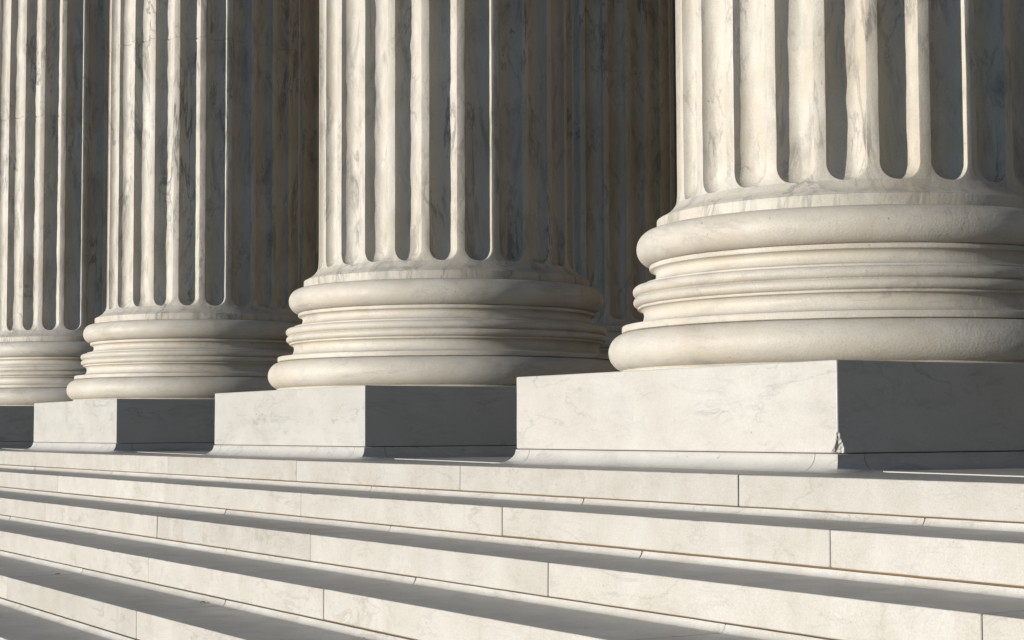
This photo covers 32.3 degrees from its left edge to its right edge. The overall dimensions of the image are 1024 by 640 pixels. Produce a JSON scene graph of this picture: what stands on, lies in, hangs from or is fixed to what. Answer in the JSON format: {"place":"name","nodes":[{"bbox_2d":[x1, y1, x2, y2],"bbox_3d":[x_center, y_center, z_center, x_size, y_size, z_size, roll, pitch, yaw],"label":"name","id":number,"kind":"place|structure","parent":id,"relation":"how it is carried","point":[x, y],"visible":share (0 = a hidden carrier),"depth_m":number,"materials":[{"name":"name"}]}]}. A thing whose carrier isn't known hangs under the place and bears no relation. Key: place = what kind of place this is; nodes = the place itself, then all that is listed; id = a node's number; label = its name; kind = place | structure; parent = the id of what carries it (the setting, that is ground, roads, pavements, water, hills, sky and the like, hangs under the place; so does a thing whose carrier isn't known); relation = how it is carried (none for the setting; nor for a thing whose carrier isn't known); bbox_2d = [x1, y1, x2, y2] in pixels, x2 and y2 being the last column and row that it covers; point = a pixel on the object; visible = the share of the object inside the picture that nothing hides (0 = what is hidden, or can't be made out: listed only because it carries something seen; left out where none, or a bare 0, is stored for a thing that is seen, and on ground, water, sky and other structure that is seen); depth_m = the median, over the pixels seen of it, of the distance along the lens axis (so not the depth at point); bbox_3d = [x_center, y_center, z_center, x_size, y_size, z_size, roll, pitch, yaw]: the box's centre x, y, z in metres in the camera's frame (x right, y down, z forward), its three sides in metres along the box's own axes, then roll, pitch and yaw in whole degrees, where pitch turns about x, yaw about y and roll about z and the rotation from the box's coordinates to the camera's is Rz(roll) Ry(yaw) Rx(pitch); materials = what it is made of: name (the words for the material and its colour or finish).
{"place":"outdoors","nodes":[
{"label":"outdoors","id":0,"kind":"place"},
{"bbox_3d":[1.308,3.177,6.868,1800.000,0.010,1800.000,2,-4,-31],"label":"plaza ground","id":1,"kind":"structure","parent":0,"visible":0},
{"bbox_2d":[0,448,1023,639],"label":"stone staircase","id":2,"kind":"structure","parent":1,"relation":"on","point":[153,546],"depth_m":7.01,"materials":[{"name":"stone"}]},
{"bbox_2d":[3,448,1023,476],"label":"portico floor","id":3,"kind":"structure","parent":2,"relation":"on","point":[1012,472],"depth_m":7.22,"materials":[{"name":"stone"}]},
{"bbox_2d":[0,0,109,447],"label":"stone column","id":4,"kind":"structure","parent":3,"relation":"on","point":[54,87],"depth_m":19.60,"materials":[{"name":"stone"}]},
{"bbox_2d":[26,0,302,451],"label":"stone column","id":5,"kind":"structure","parent":3,"relation":"on","point":[204,248],"depth_m":15.89,"materials":[{"name":"stone"}]},
{"bbox_2d":[301,0,319,287],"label":"stone column","id":6,"kind":"structure","parent":3,"relation":"on","point":[310,131],"depth_m":25.79,"materials":[{"name":"stone"}]},
{"bbox_2d":[205,0,618,458],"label":"stone column","id":7,"kind":"structure","parent":3,"relation":"on","point":[443,298],"depth_m":11.74,"materials":[{"name":"stone"}]},
{"bbox_2d":[572,0,674,354],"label":"stone column","id":8,"kind":"structure","parent":3,"relation":"on","point":[623,147],"depth_m":18.12,"materials":[{"name":"stone"}]},
{"bbox_2d":[672,0,676,205],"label":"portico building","id":9,"kind":"structure","parent":3,"relation":"on","point":[674,85],"depth_m":24.47,"materials":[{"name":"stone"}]},
{"bbox_2d":[499,0,1023,472],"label":"stone column","id":10,"kind":"structure","parent":3,"relation":"on","point":[830,250],"depth_m":7.96,"materials":[{"name":"stone"}]}
]}

